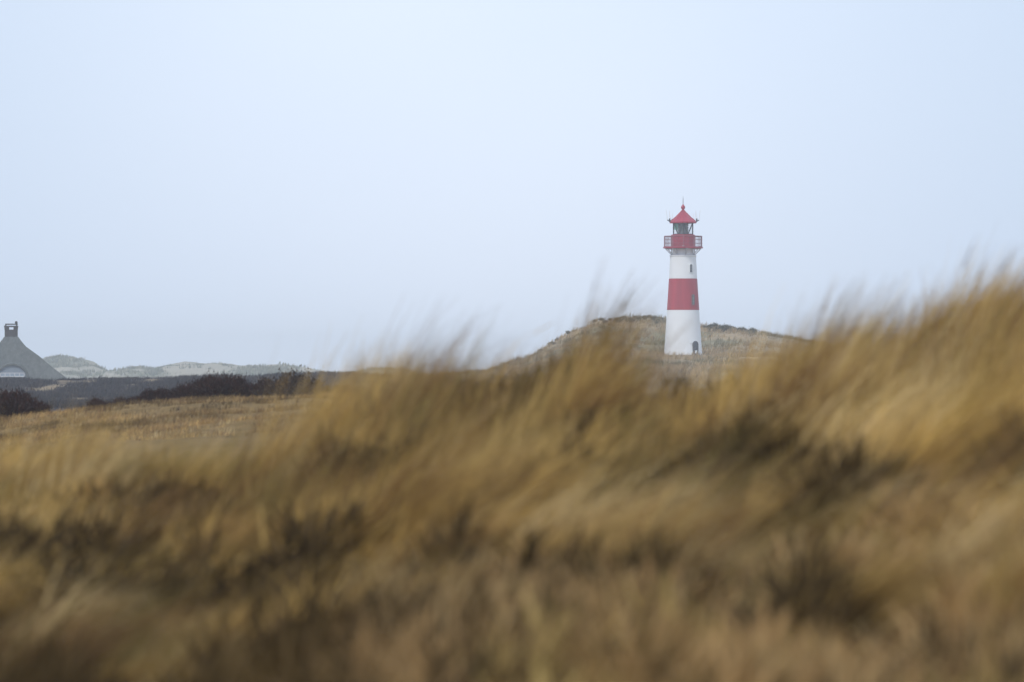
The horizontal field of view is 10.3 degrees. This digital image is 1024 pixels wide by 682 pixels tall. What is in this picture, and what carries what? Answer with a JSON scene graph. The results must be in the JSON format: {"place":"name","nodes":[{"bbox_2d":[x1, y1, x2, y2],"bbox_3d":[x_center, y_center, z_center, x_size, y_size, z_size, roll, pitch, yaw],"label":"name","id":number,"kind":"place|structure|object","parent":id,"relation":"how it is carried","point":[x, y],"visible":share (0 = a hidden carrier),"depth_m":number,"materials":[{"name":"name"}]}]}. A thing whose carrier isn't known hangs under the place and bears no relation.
{"place":"outdoors","nodes":[
{"label":"outdoors","id":0,"kind":"place"},
{"bbox_2d":[30,404,53,412],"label":"heather bush","id":1,"kind":"object","parent":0,"point":[45,407],"visible":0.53,"depth_m":123.09,"materials":[{"name":"brown plant"}]},
{"bbox_2d":[0,389,366,453],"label":"hill grass","id":2,"kind":"structure","parent":0,"point":[145,419],"depth_m":109.91,"materials":[{"name":"brown plant"}]},
{"bbox_2d":[0,318,1023,664],"bbox_3d":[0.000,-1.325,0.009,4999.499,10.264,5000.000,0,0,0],"label":"dune ground","id":3,"kind":"structure","parent":0,"point":[176,370],"depth_m":116.31,"materials":[{"name":"beige sand"}]},
{"bbox_2d":[0,400,13,415],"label":"heather bush","id":4,"kind":"object","parent":3,"relation":"on","point":[4,408],"visible":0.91,"depth_m":118.76,"materials":[{"name":"brown plant"}]},
{"bbox_2d":[0,391,15,405],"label":"heather bush","id":5,"kind":"object","parent":3,"relation":"on","point":[2,395],"visible":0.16,"depth_m":122.99,"materials":[{"name":"brown plant"}]},
{"bbox_2d":[0,394,30,417],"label":"heather bush","id":6,"kind":"object","parent":3,"relation":"on","point":[17,408],"visible":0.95,"depth_m":118.85,"materials":[{"name":"brown plant"}]},
{"bbox_2d":[0,388,38,397],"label":"heather bush","id":7,"kind":"object","parent":3,"relation":"on","point":[5,390],"visible":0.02,"depth_m":124.95,"materials":[{"name":"brown plant"}]},
{"bbox_2d":[1,385,51,415],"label":"heather bush","id":8,"kind":"object","parent":3,"relation":"on","point":[28,400],"visible":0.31,"depth_m":123.00,"materials":[{"name":"brown plant"}]},
{"bbox_2d":[0,321,65,379],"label":"thatched house","id":9,"kind":"structure","parent":3,"relation":"on","point":[18,358],"depth_m":476.99,"materials":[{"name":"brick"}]},
{"bbox_2d":[85,394,105,406],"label":"heather bush","id":10,"kind":"object","parent":3,"relation":"on","point":[93,402],"visible":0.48,"depth_m":136.79,"materials":[{"name":"brown plant"}]},
{"bbox_2d":[112,396,127,402],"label":"heather bush","id":11,"kind":"object","parent":3,"relation":"on","point":[119,400],"visible":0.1,"depth_m":137.61,"materials":[{"name":"brown plant"}]},
{"bbox_2d":[127,395,145,401],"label":"heather bush","id":12,"kind":"object","parent":3,"relation":"on","point":[135,398],"visible":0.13,"depth_m":137.32,"materials":[{"name":"brown plant"}]},
{"bbox_2d":[139,388,158,401],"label":"heather bush","id":13,"kind":"object","parent":3,"relation":"on","point":[147,395],"visible":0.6,"depth_m":138.59,"materials":[{"name":"brown plant"}]},
{"bbox_2d":[152,384,169,396],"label":"heather bush","id":14,"kind":"object","parent":3,"relation":"on","point":[162,391],"visible":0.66,"depth_m":138.84,"materials":[{"name":"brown plant"}]},
{"bbox_2d":[153,390,172,401],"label":"heather bush","id":15,"kind":"object","parent":3,"relation":"on","point":[166,395],"visible":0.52,"depth_m":137.57,"materials":[{"name":"brown plant"}]},
{"bbox_2d":[168,382,189,398],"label":"heather bush","id":16,"kind":"object","parent":3,"relation":"on","point":[175,394],"visible":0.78,"depth_m":138.45,"materials":[{"name":"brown plant"}]},
{"bbox_2d":[175,390,187,397],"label":"heather bush","id":17,"kind":"object","parent":3,"relation":"on","point":[182,395],"visible":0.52,"depth_m":137.87,"materials":[{"name":"brown plant"}]},
{"bbox_2d":[176,383,202,398],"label":"heather bush","id":18,"kind":"object","parent":3,"relation":"on","point":[189,392],"visible":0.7,"depth_m":137.79,"materials":[{"name":"brown plant"}]},
{"bbox_2d":[181,379,200,388],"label":"heather bush","id":19,"kind":"object","parent":3,"relation":"on","point":[191,383],"visible":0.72,"depth_m":138.94,"materials":[{"name":"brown plant"}]},
{"bbox_2d":[191,371,228,397],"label":"heather bush","id":20,"kind":"object","parent":3,"relation":"on","point":[209,391],"visible":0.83,"depth_m":137.57,"materials":[{"name":"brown plant"}]},
{"bbox_2d":[198,369,221,381],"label":"heather bush","id":21,"kind":"object","parent":3,"relation":"on","point":[206,376],"visible":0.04,"depth_m":140.68,"materials":[{"name":"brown plant"}]},
{"bbox_2d":[204,373,235,394],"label":"heather bush","id":22,"kind":"object","parent":3,"relation":"on","point":[213,383],"visible":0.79,"depth_m":137.67,"materials":[{"name":"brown plant"}]},
{"bbox_2d":[42,353,413,376],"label":"distant dunes","id":23,"kind":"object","parent":3,"relation":"on","point":[263,369],"visible":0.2,"depth_m":1342.15,"materials":[{"name":"sand"},{"name":"grass"}]},
{"bbox_2d":[212,372,245,397],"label":"heather bush","id":24,"kind":"object","parent":3,"relation":"on","point":[228,385],"visible":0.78,"depth_m":137.44,"materials":[{"name":"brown plant"}]},
{"bbox_2d":[228,372,253,385],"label":"heather bush","id":25,"kind":"object","parent":3,"relation":"on","point":[240,378],"visible":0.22,"depth_m":139.06,"materials":[{"name":"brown plant"}]},
{"bbox_2d":[234,384,258,397],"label":"heather bush","id":26,"kind":"object","parent":3,"relation":"on","point":[246,391],"visible":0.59,"depth_m":137.49,"materials":[{"name":"brown plant"}]},
{"bbox_2d":[0,370,504,408],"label":"heath","id":27,"kind":"object","parent":3,"relation":"on","point":[113,389],"visible":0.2,"depth_m":384.79,"materials":[{"name":"brown plant"}]},
{"bbox_2d":[246,376,270,388],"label":"heather bush","id":28,"kind":"object","parent":3,"relation":"on","point":[260,381],"visible":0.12,"depth_m":138.29,"materials":[{"name":"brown plant"}]},
{"bbox_2d":[248,378,273,397],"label":"heather bush","id":29,"kind":"object","parent":3,"relation":"on","point":[259,392],"visible":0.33,"depth_m":135.29,"materials":[{"name":"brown plant"}]},
{"bbox_2d":[264,380,294,396],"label":"heather bush","id":30,"kind":"object","parent":3,"relation":"on","point":[275,387],"visible":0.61,"depth_m":132.38,"materials":[{"name":"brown plant"}]},
{"bbox_2d":[260,371,312,394],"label":"heather bush","id":31,"kind":"object","parent":3,"relation":"on","point":[289,381],"visible":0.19,"depth_m":134.94,"materials":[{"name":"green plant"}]},
{"bbox_2d":[258,365,316,383],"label":"heather bush","id":32,"kind":"object","parent":3,"relation":"on","point":[290,376],"visible":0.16,"depth_m":136.59,"materials":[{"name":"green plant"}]},
{"bbox_2d":[279,380,318,397],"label":"heather bush","id":33,"kind":"object","parent":3,"relation":"on","point":[287,392],"visible":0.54,"depth_m":131.74,"materials":[{"name":"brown plant"}]},
{"bbox_2d":[281,372,326,388],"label":"heather bush","id":34,"kind":"object","parent":3,"relation":"on","point":[296,379],"visible":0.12,"depth_m":135.55,"materials":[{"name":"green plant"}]},
{"bbox_2d":[299,381,326,395],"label":"heather bush","id":35,"kind":"object","parent":3,"relation":"on","point":[312,386],"visible":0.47,"depth_m":132.42,"materials":[{"name":"brown plant"}]},
{"bbox_2d":[305,374,325,386],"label":"heather bush","id":36,"kind":"object","parent":3,"relation":"on","point":[315,380],"visible":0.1,"depth_m":136.73,"materials":[{"name":"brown plant"}]},
{"bbox_2d":[320,384,335,393],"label":"heather bush","id":37,"kind":"object","parent":3,"relation":"on","point":[327,389],"visible":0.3,"depth_m":134.31,"materials":[{"name":"brown plant"}]},
{"bbox_2d":[0,232,1023,681],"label":"marram grass","id":38,"kind":"structure","parent":3,"relation":"on","point":[432,482],"depth_m":20.99,"materials":[{"name":"beige plant"}]},
{"bbox_2d":[0,333,1023,681],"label":"crowberry","id":39,"kind":"object","parent":3,"relation":"on","point":[254,661],"visible":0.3,"depth_m":18.30,"materials":[{"name":"brown plant"}]},
{"bbox_2d":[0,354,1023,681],"bbox_3d":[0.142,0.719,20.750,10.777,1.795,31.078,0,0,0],"label":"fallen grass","id":40,"kind":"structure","parent":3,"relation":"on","point":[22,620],"depth_m":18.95,"materials":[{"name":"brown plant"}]},
{"bbox_2d":[440,313,831,393],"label":"dune grass","id":41,"kind":"structure","parent":3,"relation":"on","point":[701,361],"depth_m":561.59,"materials":[{"name":"beige plant"}]},
{"bbox_2d":[257,463,1023,681],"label":"dry heather","id":42,"kind":"object","parent":3,"relation":"on","point":[1005,663],"visible":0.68,"depth_m":13.06,"materials":[{"name":"brown plant"}]},
{"bbox_2d":[663,204,702,354],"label":"lighthouse","id":43,"kind":"object","parent":3,"relation":"on","point":[683,304],"visible":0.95,"depth_m":554.87,"materials":[{"name":"white paint"}]},
{"bbox_2d":[689,264,692,272],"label":"window","id":44,"kind":"structure","parent":43,"relation":"in","point":[690,265],"depth_m":554.91,"materials":[{"name":"grey glass"}]},
{"bbox_2d":[691,294,694,304],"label":"window","id":45,"kind":"structure","parent":43,"relation":"in","point":[692,296],"depth_m":554.78,"materials":[{"name":"grey glass"}]},
{"bbox_2d":[692,341,697,353],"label":"door","id":46,"kind":"structure","parent":43,"relation":"in","point":[695,344],"depth_m":554.50,"materials":[{"name":"stone"}]},
{"bbox_2d":[0,0,1023,372],"label":"sky","id":47,"kind":"structure","parent":0,"point":[201,181],"materials":[{"name":"blue"}]}
]}

